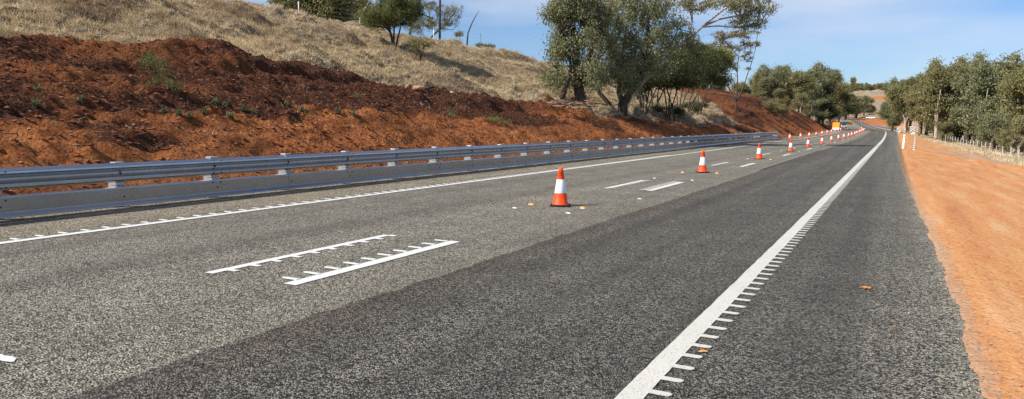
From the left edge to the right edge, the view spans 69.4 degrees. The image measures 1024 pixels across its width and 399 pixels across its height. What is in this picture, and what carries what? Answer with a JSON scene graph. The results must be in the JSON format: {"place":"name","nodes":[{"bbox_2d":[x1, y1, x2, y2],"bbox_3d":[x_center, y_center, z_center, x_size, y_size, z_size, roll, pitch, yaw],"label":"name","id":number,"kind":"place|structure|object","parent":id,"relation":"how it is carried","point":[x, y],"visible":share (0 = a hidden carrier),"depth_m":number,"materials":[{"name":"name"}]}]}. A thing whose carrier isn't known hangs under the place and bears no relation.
{"place":"outdoors","nodes":[
{"label":"outdoors","id":0,"kind":"place"},
{"bbox_2d":[0,117,870,398],"bbox_3d":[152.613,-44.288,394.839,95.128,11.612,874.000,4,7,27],"label":"road","id":1,"kind":"structure","parent":0,"point":[84,312],"depth_m":8.69,"materials":[{"name":"grey asphalt"}]},
{"bbox_2d":[0,354,15,361],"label":"paint spot","id":2,"kind":"object","parent":1,"relation":"on","point":[7,358],"visible":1,"depth_m":4.66,"materials":[{"name":"white paint"}]},
{"bbox_2d":[9,155,669,239],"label":"line ribs","id":3,"kind":"object","parent":1,"relation":"on","point":[315,200],"visible":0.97,"depth_m":13.55,"materials":[{"name":"white paint"}]},
{"bbox_2d":[0,128,847,243],"bbox_3d":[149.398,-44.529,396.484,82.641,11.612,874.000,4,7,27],"label":"edge line","id":4,"kind":"object","parent":1,"relation":"on","point":[296,204],"visible":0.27,"depth_m":12.25,"materials":[{"name":"white paint"}]},
{"bbox_2d":[227,180,674,279],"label":"line ribs","id":5,"kind":"object","parent":1,"relation":"on","point":[316,273],"visible":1,"depth_m":8.39,"materials":[{"name":"white paint"}]},
{"bbox_2d":[63,116,987,398],"bbox_3d":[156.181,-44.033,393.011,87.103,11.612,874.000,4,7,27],"label":"new seal lane","id":6,"kind":"structure","parent":1,"relation":"on","point":[611,308],"depth_m":5.85,"materials":[{"name":"grey asphalt"}]},
{"bbox_2d":[614,128,885,398],"bbox_3d":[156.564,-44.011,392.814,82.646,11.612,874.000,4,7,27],"label":"edge line","id":7,"kind":"object","parent":6,"relation":"on","point":[642,383],"visible":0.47,"depth_m":5.86,"materials":[{"name":"white paint"}]},
{"bbox_2d":[647,133,886,395],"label":"line ribs","id":8,"kind":"object","parent":6,"relation":"on","point":[834,195],"visible":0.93,"depth_m":6.53,"materials":[{"name":"white paint"}]},
{"bbox_2d":[206,134,859,284],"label":"line bars","id":9,"kind":"object","parent":1,"relation":"on","point":[331,273],"visible":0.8,"depth_m":8.19,"materials":[{"name":"white paint"}]},
{"bbox_2d":[550,167,570,206],"bbox_3d":[0.891,-0.237,13.544,0.363,0.700,0.370,1,5,9],"label":"traffic cone","id":10,"kind":"object","parent":1,"relation":"on","point":[560,197],"visible":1,"depth_m":13.47,"materials":[{"name":"orange plastic"}]},
{"bbox_2d":[695,150,709,172],"bbox_3d":[6.025,-1.206,23.337,0.363,0.700,0.370,1,6,-4],"label":"traffic cone","id":11,"kind":"object","parent":1,"relation":"on","point":[702,168],"visible":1,"depth_m":23.26,"materials":[{"name":"orange plastic"}]},
{"bbox_2d":[753,143,763,158],"bbox_3d":[11.026,-2.160,32.968,0.363,0.700,0.370,0,6,-4],"label":"traffic cone","id":12,"kind":"object","parent":1,"relation":"on","point":[759,154],"visible":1,"depth_m":32.89,"materials":[{"name":"orange plastic"}]},
{"bbox_2d":[788,139,792,150],"bbox_3d":[16.242,-3.160,43.057,0.363,0.700,0.370,-1,7,-16],"label":"traffic cone","id":13,"kind":"object","parent":1,"relation":"on","point":[790,148],"visible":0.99,"depth_m":42.98,"materials":[{"name":"orange plastic"}]},
{"bbox_2d":[761,150,820,169],"bbox_3d":[13.890,-2.042,35.568,0.147,0.001,24.000,4,7,27],"label":"tar joint","id":14,"kind":"object","parent":1,"relation":"on","point":[787,161],"visible":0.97,"depth_m":30.23,"materials":[{"name":"black asphalt"}]},
{"bbox_2d":[0,0,1023,398],"bbox_3d":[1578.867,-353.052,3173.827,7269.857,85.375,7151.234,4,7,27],"label":"ground","id":15,"kind":"structure","parent":0,"point":[928,164],"depth_m":21.10,"materials":[{"name":"orange soil"}]},
{"bbox_2d":[31,96,40,107],"bbox_3d":[-9.445,-1.919,14.667,0.183,0.258,0.220,-4,8,-36],"label":"weed","id":16,"kind":"object","parent":15,"relation":"on","point":[34,103],"visible":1,"depth_m":14.64,"materials":[{"name":"green plant"}]},
{"bbox_2d":[33,83,43,91],"bbox_3d":[-9.849,-2.339,15.385,0.214,0.286,0.196,1,6,0],"label":"weed","id":17,"kind":"object","parent":15,"relation":"on","point":[37,89],"visible":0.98,"depth_m":15.38,"materials":[{"name":"green plant"}]},
{"bbox_2d":[77,91,85,103],"bbox_3d":[-9.142,-2.164,15.715,0.188,0.318,0.220,6,8,39],"label":"weed","id":18,"kind":"object","parent":15,"relation":"on","point":[82,99],"visible":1,"depth_m":15.69,"materials":[{"name":"green plant"}]},
{"bbox_2d":[136,51,183,92],"bbox_3d":[-8.594,-2.882,18.087,1.198,1.527,0.806,2,6,11],"label":"sapling","id":19,"kind":"object","parent":15,"relation":"on","point":[168,82],"visible":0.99,"depth_m":18.07,"materials":[{"name":"green plant"}]},
{"bbox_2d":[173,108,182,115],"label":"weed","id":20,"kind":"object","parent":15,"relation":"on","point":[178,111],"visible":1,"depth_m":16.84,"materials":[{"name":"green plant"}]},
{"bbox_2d":[186,111,193,118],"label":"weed","id":21,"kind":"object","parent":15,"relation":"on","point":[189,115],"visible":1,"depth_m":17.03,"materials":[{"name":"green plant"}]},
{"bbox_2d":[220,100,229,107],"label":"weed","id":22,"kind":"object","parent":15,"relation":"on","point":[226,103],"visible":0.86,"depth_m":19.29,"materials":[{"name":"green plant"}]},
{"bbox_2d":[239,103,247,110],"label":"weed","id":23,"kind":"object","parent":15,"relation":"on","point":[243,107],"visible":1,"depth_m":19.57,"materials":[{"name":"green plant"}]},
{"bbox_2d":[262,0,304,10],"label":"gum tree","id":24,"kind":"object","parent":15,"relation":"on","point":[290,4],"visible":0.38,"depth_m":65.69,"materials":[{"name":"green plant"}]},
{"bbox_2d":[292,0,326,18],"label":"gum tree","id":25,"kind":"object","parent":15,"relation":"on","point":[302,5],"visible":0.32,"depth_m":71.56,"materials":[{"name":"green plant"}]},
{"bbox_2d":[305,0,358,22],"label":"gum tree","id":26,"kind":"object","parent":15,"relation":"on","point":[332,6],"visible":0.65,"depth_m":70.72,"materials":[{"name":"green plant"}]},
{"bbox_2d":[0,37,663,145],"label":"scattered sticks","id":27,"kind":"object","parent":15,"relation":"on","point":[204,112],"visible":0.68,"depth_m":18.14,"materials":[{"name":"brown wood"}]},
{"bbox_2d":[0,34,717,191],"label":"loose stones","id":28,"kind":"object","parent":15,"relation":"on","point":[238,108],"visible":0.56,"depth_m":19.34,"materials":[{"name":"brown stone"}]},
{"bbox_2d":[348,0,374,23],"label":"gum tree","id":29,"kind":"object","parent":15,"relation":"on","point":[360,4],"visible":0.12,"depth_m":79.89,"materials":[{"name":"green plant"}]},
{"bbox_2d":[0,34,733,194],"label":"loose clods","id":30,"kind":"object","parent":15,"relation":"on","point":[112,111],"visible":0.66,"depth_m":19.66,"materials":[{"name":"brown soil"}]},
{"bbox_2d":[0,0,739,125],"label":"dry grass","id":31,"kind":"structure","parent":15,"relation":"on","point":[4,27],"depth_m":37.17,"materials":[{"name":"plant"}]},
{"bbox_2d":[0,132,778,218],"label":"guardrail","id":32,"kind":"object","parent":15,"relation":"on","point":[116,176],"visible":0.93,"depth_m":14.78,"materials":[{"name":"metal"}]},
{"bbox_2d":[355,0,427,48],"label":"wattle tree","id":33,"kind":"object","parent":15,"relation":"on","point":[388,15],"visible":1,"depth_m":46.15,"materials":[{"name":"green plant"}]},
{"bbox_2d":[261,0,549,59],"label":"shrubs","id":34,"kind":"object","parent":15,"relation":"on","point":[398,27],"visible":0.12,"depth_m":71.27,"materials":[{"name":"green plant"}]},
{"bbox_2d":[412,86,424,90],"bbox_3d":[-4.003,-4.737,31.550,0.546,0.244,0.399,1,6,0],"label":"boulder","id":35,"kind":"object","parent":15,"relation":"on","point":[418,88],"visible":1,"depth_m":31.42,"materials":[{"name":"stone"}]},
{"bbox_2d":[407,34,433,61],"bbox_3d":[-5.582,-9.025,44.908,2.051,1.986,1.664,-1,6,-14],"label":"shrub","id":36,"kind":"object","parent":15,"relation":"on","point":[423,43],"visible":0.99,"depth_m":44.76,"materials":[{"name":"green plant"}]},
{"bbox_2d":[404,0,465,37],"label":"gum tree","id":37,"kind":"object","parent":15,"relation":"on","point":[431,22],"visible":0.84,"depth_m":104.81,"materials":[{"name":"green plant"}]},
{"bbox_2d":[439,0,440,38],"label":"power pole","id":38,"kind":"object","parent":15,"relation":"on","point":[440,19],"visible":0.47,"depth_m":77.96,"materials":[{"name":"brown wood"}]},
{"bbox_2d":[440,109,457,117],"bbox_3d":[-2.381,-3.396,28.765,0.794,0.446,0.740,3,6,18],"label":"weed","id":39,"kind":"object","parent":15,"relation":"on","point":[450,114],"visible":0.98,"depth_m":28.71,"materials":[{"name":"green plant"}]},
{"bbox_2d":[175,67,733,140],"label":"straw tufts","id":40,"kind":"object","parent":15,"relation":"on","point":[361,94],"visible":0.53,"depth_m":25.97,"materials":[{"name":"beige plant"}]},
{"bbox_2d":[454,30,463,37],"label":"shrub","id":41,"kind":"object","parent":15,"relation":"on","point":[459,33],"visible":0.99,"depth_m":77.88,"materials":[{"name":"green plant"}]},
{"bbox_2d":[466,11,478,45],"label":"dead tree","id":42,"kind":"object","parent":15,"relation":"on","point":[469,30],"visible":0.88,"depth_m":78.32,"materials":[{"name":"grey wood"}]},
{"bbox_2d":[482,114,508,121],"bbox_3d":[-0.688,-3.302,29.976,1.344,0.439,1.291,1,6,0],"label":"weed","id":43,"kind":"object","parent":15,"relation":"on","point":[496,119],"visible":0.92,"depth_m":29.88,"materials":[{"name":"green plant"}]},
{"bbox_2d":[545,100,606,109],"bbox_3d":[2.750,-5.216,40.771,4.957,0.592,2.690,1,6,0],"label":"branch pile","id":44,"kind":"object","parent":15,"relation":"on","point":[563,105],"visible":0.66,"depth_m":40.71,"materials":[{"name":"brown plant"}]},
{"bbox_2d":[535,0,625,107],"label":"gum tree","id":45,"kind":"object","parent":15,"relation":"on","point":[563,16],"visible":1,"depth_m":44.91,"materials":[{"name":"green plant"}]},
{"bbox_2d":[586,0,696,116],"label":"gum tree","id":46,"kind":"object","parent":15,"relation":"on","point":[628,55],"visible":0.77,"depth_m":49.34,"materials":[{"name":"green plant"}]},
{"bbox_2d":[616,53,694,113],"bbox_3d":[10.572,-8.668,56.806,6.887,4.824,6.728,4,7,27],"label":"wattle tree","id":47,"kind":"object","parent":15,"relation":"on","point":[655,81],"visible":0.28,"depth_m":55.73,"materials":[{"name":"green plant"}]},
{"bbox_2d":[644,102,667,114],"bbox_3d":[11.455,-7.352,60.638,2.709,1.412,2.730,4,7,27],"label":"shrub","id":48,"kind":"object","parent":15,"relation":"on","point":[658,108],"visible":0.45,"depth_m":60.13,"materials":[{"name":"green plant"}]},
{"bbox_2d":[659,103,689,115],"bbox_3d":[13.749,-7.662,63.790,3.389,1.652,3.070,4,7,27],"label":"shrub","id":49,"kind":"object","parent":15,"relation":"on","point":[679,110],"visible":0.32,"depth_m":63.26,"materials":[{"name":"green plant"}]},
{"bbox_2d":[637,39,714,120],"bbox_3d":[12.590,-9.752,59.861,7.885,6.898,7.961,4,7,27],"label":"wattle tree","id":50,"kind":"object","parent":15,"relation":"on","point":[688,82],"visible":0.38,"depth_m":58.79,"materials":[{"name":"green plant"}]},
{"bbox_2d":[674,101,702,113],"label":"shrub","id":51,"kind":"object","parent":15,"relation":"on","point":[694,108],"visible":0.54,"depth_m":74.64,"materials":[{"name":"green plant"}]},
{"bbox_2d":[663,42,739,111],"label":"wattle tree","id":52,"kind":"object","parent":15,"relation":"on","point":[716,78],"visible":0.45,"depth_m":68.37,"materials":[{"name":"green plant"}]},
{"bbox_2d":[695,100,710,108],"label":"shrub","id":53,"kind":"object","parent":15,"relation":"on","point":[707,105],"visible":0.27,"depth_m":85.49,"materials":[{"name":"green plant"}]},
{"bbox_2d":[628,0,781,106],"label":"gum tree","id":54,"kind":"object","parent":15,"relation":"on","point":[747,6],"visible":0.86,"depth_m":52.01,"materials":[{"name":"green plant"}]},
{"bbox_2d":[697,42,739,109],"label":"wattle tree","id":55,"kind":"object","parent":15,"relation":"on","point":[722,48],"visible":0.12,"depth_m":77.88,"materials":[{"name":"green plant"}]},
{"bbox_2d":[712,82,729,90],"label":"gum tree","id":56,"kind":"object","parent":15,"relation":"on","point":[722,88],"visible":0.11,"depth_m":203.83,"materials":[{"name":"green plant"}]},
{"bbox_2d":[707,28,760,108],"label":"gum tree","id":57,"kind":"object","parent":15,"relation":"on","point":[734,34],"visible":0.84,"depth_m":94.90,"materials":[{"name":"green plant"}]},
{"bbox_2d":[730,81,752,94],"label":"gum tree","id":58,"kind":"object","parent":15,"relation":"on","point":[734,86],"visible":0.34,"depth_m":200.39,"materials":[{"name":"green plant"}]},
{"bbox_2d":[668,90,827,124],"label":"dry grass","id":59,"kind":"structure","parent":15,"relation":"on","point":[693,97],"depth_m":98.76,"materials":[{"name":"plant"}]},
{"bbox_2d":[747,64,775,86],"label":"gum tree","id":60,"kind":"object","parent":15,"relation":"on","point":[767,72],"visible":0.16,"depth_m":210.54,"materials":[{"name":"green plant"}]},
{"bbox_2d":[749,68,774,100],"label":"gum tree","id":61,"kind":"object","parent":15,"relation":"on","point":[756,75],"visible":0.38,"depth_m":166.81,"materials":[{"name":"green plant"}]},
{"bbox_2d":[760,91,767,98],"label":"gum tree","id":62,"kind":"object","parent":15,"relation":"on","point":[763,94],"visible":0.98,"depth_m":142.40,"materials":[{"name":"green plant"}]},
{"bbox_2d":[755,68,786,100],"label":"gum tree","id":63,"kind":"object","parent":15,"relation":"on","point":[772,82],"visible":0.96,"depth_m":159.61,"materials":[{"name":"green plant"}]},
{"bbox_2d":[761,100,792,115],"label":"shrub","id":64,"kind":"object","parent":15,"relation":"on","point":[779,109],"visible":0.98,"depth_m":112.55,"materials":[{"name":"green plant"}]},
{"bbox_2d":[770,87,789,103],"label":"gum tree","id":65,"kind":"object","parent":15,"relation":"on","point":[779,91],"visible":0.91,"depth_m":149.88,"materials":[{"name":"green plant"}]},
{"bbox_2d":[769,64,810,104],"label":"gum tree","id":66,"kind":"object","parent":15,"relation":"on","point":[786,85],"visible":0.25,"depth_m":165.06,"materials":[{"name":"green plant"}]},
{"bbox_2d":[779,70,819,111],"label":"gum tree","id":67,"kind":"object","parent":15,"relation":"on","point":[805,79],"visible":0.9,"depth_m":158.53,"materials":[{"name":"green plant"}]},
{"bbox_2d":[789,92,809,112],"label":"gum tree","id":68,"kind":"object","parent":15,"relation":"on","point":[802,97],"visible":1,"depth_m":154.13,"materials":[{"name":"green plant"}]},
{"bbox_2d":[799,62,834,116],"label":"gum tree","id":69,"kind":"object","parent":15,"relation":"on","point":[817,88],"visible":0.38,"depth_m":166.59,"materials":[{"name":"green plant"}]},
{"bbox_2d":[805,96,829,120],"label":"shrub","id":70,"kind":"object","parent":15,"relation":"on","point":[813,108],"visible":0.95,"depth_m":158.32,"materials":[{"name":"green plant"}]},
{"bbox_2d":[802,61,834,121],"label":"gum tree","id":71,"kind":"object","parent":15,"relation":"on","point":[823,68],"visible":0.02,"depth_m":200.40,"materials":[{"name":"green plant"}]},
{"bbox_2d":[806,97,840,123],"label":"shrub","id":72,"kind":"object","parent":15,"relation":"on","point":[833,112],"visible":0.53,"depth_m":166.15,"materials":[{"name":"green plant"}]},
{"bbox_2d":[818,91,839,109],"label":"gum tree","id":73,"kind":"object","parent":15,"relation":"on","point":[836,99],"visible":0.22,"depth_m":180.73,"materials":[{"name":"green plant"}]},
{"bbox_2d":[817,68,844,123],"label":"gum tree","id":74,"kind":"object","parent":15,"relation":"on","point":[833,82],"visible":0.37,"depth_m":171.10,"materials":[{"name":"green plant"}]},
{"bbox_2d":[832,122,839,129],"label":"road work sign","id":75,"kind":"object","parent":15,"relation":"on","point":[836,125],"visible":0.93,"depth_m":144.41,"materials":[{"name":"metal"}]},
{"bbox_2d":[820,71,862,126],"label":"gum tree","id":76,"kind":"object","parent":15,"relation":"on","point":[843,107],"visible":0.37,"depth_m":179.90,"materials":[{"name":"green plant"}]},
{"bbox_2d":[841,95,858,119],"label":"gum tree","id":77,"kind":"object","parent":15,"relation":"on","point":[853,105],"visible":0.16,"depth_m":433.66,"materials":[{"name":"green plant"}]},
{"bbox_2d":[849,77,856,91],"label":"gum tree","id":78,"kind":"object","parent":15,"relation":"on","point":[853,82],"visible":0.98,"depth_m":809.63,"materials":[{"name":"green plant"}]},
{"bbox_2d":[851,94,873,117],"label":"gum tree","id":79,"kind":"object","parent":15,"relation":"on","point":[863,100],"visible":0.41,"depth_m":465.40,"materials":[{"name":"green plant"}]},
{"bbox_2d":[863,98,876,115],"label":"gum tree","id":80,"kind":"object","parent":15,"relation":"on","point":[871,110],"visible":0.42,"depth_m":500.69,"materials":[{"name":"green plant"}]},
{"bbox_2d":[863,84,876,90],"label":"gum tree","id":81,"kind":"object","parent":15,"relation":"on","point":[870,87],"visible":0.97,"depth_m":1228.76,"materials":[{"name":"green plant"}]},
{"bbox_2d":[875,83,884,89],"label":"gum tree","id":82,"kind":"object","parent":15,"relation":"on","point":[879,86],"visible":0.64,"depth_m":1203.21,"materials":[{"name":"green plant"}]},
{"bbox_2d":[872,124,900,132],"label":"guardrail","id":83,"kind":"object","parent":15,"relation":"on","point":[888,128],"visible":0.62,"depth_m":216.31,"materials":[{"name":"metal"}]},
{"bbox_2d":[875,101,907,130],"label":"gum tree","id":84,"kind":"object","parent":15,"relation":"on","point":[884,114],"visible":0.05,"depth_m":191.66,"materials":[{"name":"green plant"}]},
{"bbox_2d":[879,77,904,130],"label":"gum tree","id":85,"kind":"object","parent":15,"relation":"on","point":[884,107],"visible":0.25,"depth_m":167.41,"materials":[{"name":"green plant"}]},
{"bbox_2d":[884,107,902,128],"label":"shrub","id":86,"kind":"object","parent":15,"relation":"on","point":[899,117],"visible":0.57,"depth_m":168.62,"materials":[{"name":"green plant"}]},
{"bbox_2d":[886,80,916,131],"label":"gum tree","id":87,"kind":"object","parent":15,"relation":"on","point":[894,108],"visible":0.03,"depth_m":153.95,"materials":[{"name":"green plant"}]},
{"bbox_2d":[884,72,924,132],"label":"gum tree","id":88,"kind":"object","parent":15,"relation":"on","point":[894,96],"visible":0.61,"depth_m":139.69,"materials":[{"name":"green plant"}]},
{"bbox_2d":[909,126,914,133],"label":"hazard board","id":89,"kind":"object","parent":15,"relation":"on","point":[912,130],"visible":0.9,"depth_m":118.34,"materials":[{"name":"white plastic"}]},
{"bbox_2d":[898,80,942,135],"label":"gum tree","id":90,"kind":"object","parent":15,"relation":"on","point":[910,97],"visible":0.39,"depth_m":117.42,"materials":[{"name":"green plant"}]},
{"bbox_2d":[909,55,964,139],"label":"gum tree","id":91,"kind":"object","parent":15,"relation":"on","point":[935,72],"visible":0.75,"depth_m":108.00,"materials":[{"name":"green plant"}]},
{"bbox_2d":[922,120,961,139],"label":"shrub","id":92,"kind":"object","parent":15,"relation":"on","point":[930,129],"visible":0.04,"depth_m":128.25,"materials":[{"name":"green plant"}]},
{"bbox_2d":[915,60,971,141],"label":"gum tree","id":93,"kind":"object","parent":15,"relation":"on","point":[948,128],"visible":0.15,"depth_m":108.91,"materials":[{"name":"green plant"}]},
{"bbox_2d":[935,119,953,139],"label":"shrub","id":94,"kind":"object","parent":15,"relation":"on","point":[942,130],"visible":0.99,"depth_m":104.89,"materials":[{"name":"green plant"}]},
{"bbox_2d":[932,63,973,143],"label":"gum tree","id":95,"kind":"object","parent":15,"relation":"on","point":[951,98],"visible":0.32,"depth_m":106.70,"materials":[{"name":"green plant"}]},
{"bbox_2d":[948,53,970,139],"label":"gum tree","id":96,"kind":"object","parent":15,"relation":"on","point":[960,61],"visible":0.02,"depth_m":160.31,"materials":[{"name":"green plant"}]},
{"bbox_2d":[944,101,984,143],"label":"gum tree","id":97,"kind":"object","parent":15,"relation":"on","point":[957,126],"visible":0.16,"depth_m":126.13,"materials":[{"name":"green plant"}]},
{"bbox_2d":[912,134,1023,165],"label":"dry grass","id":98,"kind":"structure","parent":15,"relation":"on","point":[978,150],"depth_m":78.58,"materials":[{"name":"plant"}]},
{"bbox_2d":[945,49,1004,146],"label":"gum tree","id":99,"kind":"object","parent":15,"relation":"on","point":[982,76],"visible":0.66,"depth_m":93.64,"materials":[{"name":"green plant"}]},
{"bbox_2d":[943,136,1022,161],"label":"wire fence","id":100,"kind":"object","parent":15,"relation":"on","point":[981,146],"visible":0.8,"depth_m":74.83,"materials":[{"name":"grey wood"}]},
{"bbox_2d":[954,71,1020,153],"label":"gum tree","id":101,"kind":"object","parent":15,"relation":"on","point":[986,107],"visible":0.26,"depth_m":91.14,"materials":[{"name":"green plant"}]},
{"bbox_2d":[972,108,1010,149],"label":"tree","id":102,"kind":"object","parent":15,"relation":"on","point":[991,120],"visible":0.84,"depth_m":83.84,"materials":[{"name":"green plant"}]},
{"bbox_2d":[966,65,1023,148],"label":"gum tree","id":103,"kind":"object","parent":15,"relation":"on","point":[1002,72],"visible":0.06,"depth_m":97.01,"materials":[{"name":"green plant"}]},
{"bbox_2d":[988,66,1023,123],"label":"gum tree","id":104,"kind":"object","parent":15,"relation":"on","point":[1013,88],"visible":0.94,"depth_m":84.09,"materials":[{"name":"green plant"}]},
{"bbox_2d":[989,49,1023,149],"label":"gum tree","id":105,"kind":"object","parent":15,"relation":"on","point":[1014,64],"visible":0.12,"depth_m":102.58,"materials":[{"name":"green plant"}]},
{"bbox_2d":[994,115,1023,154],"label":"tree","id":106,"kind":"object","parent":15,"relation":"on","point":[1008,134],"visible":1,"depth_m":76.50,"materials":[{"name":"green plant"}]},
{"bbox_2d":[225,0,1023,90],"label":"sky","id":107,"kind":"structure","parent":0,"point":[872,42],"materials":[{"name":"blue"}]},
{"bbox_2d":[898,148,1023,397],"bbox_3d":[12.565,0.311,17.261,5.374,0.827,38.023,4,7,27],"label":"verge gravel","id":108,"kind":"structure","parent":0,"point":[1020,385],"depth_m":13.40,"materials":[{"name":"gravel"}]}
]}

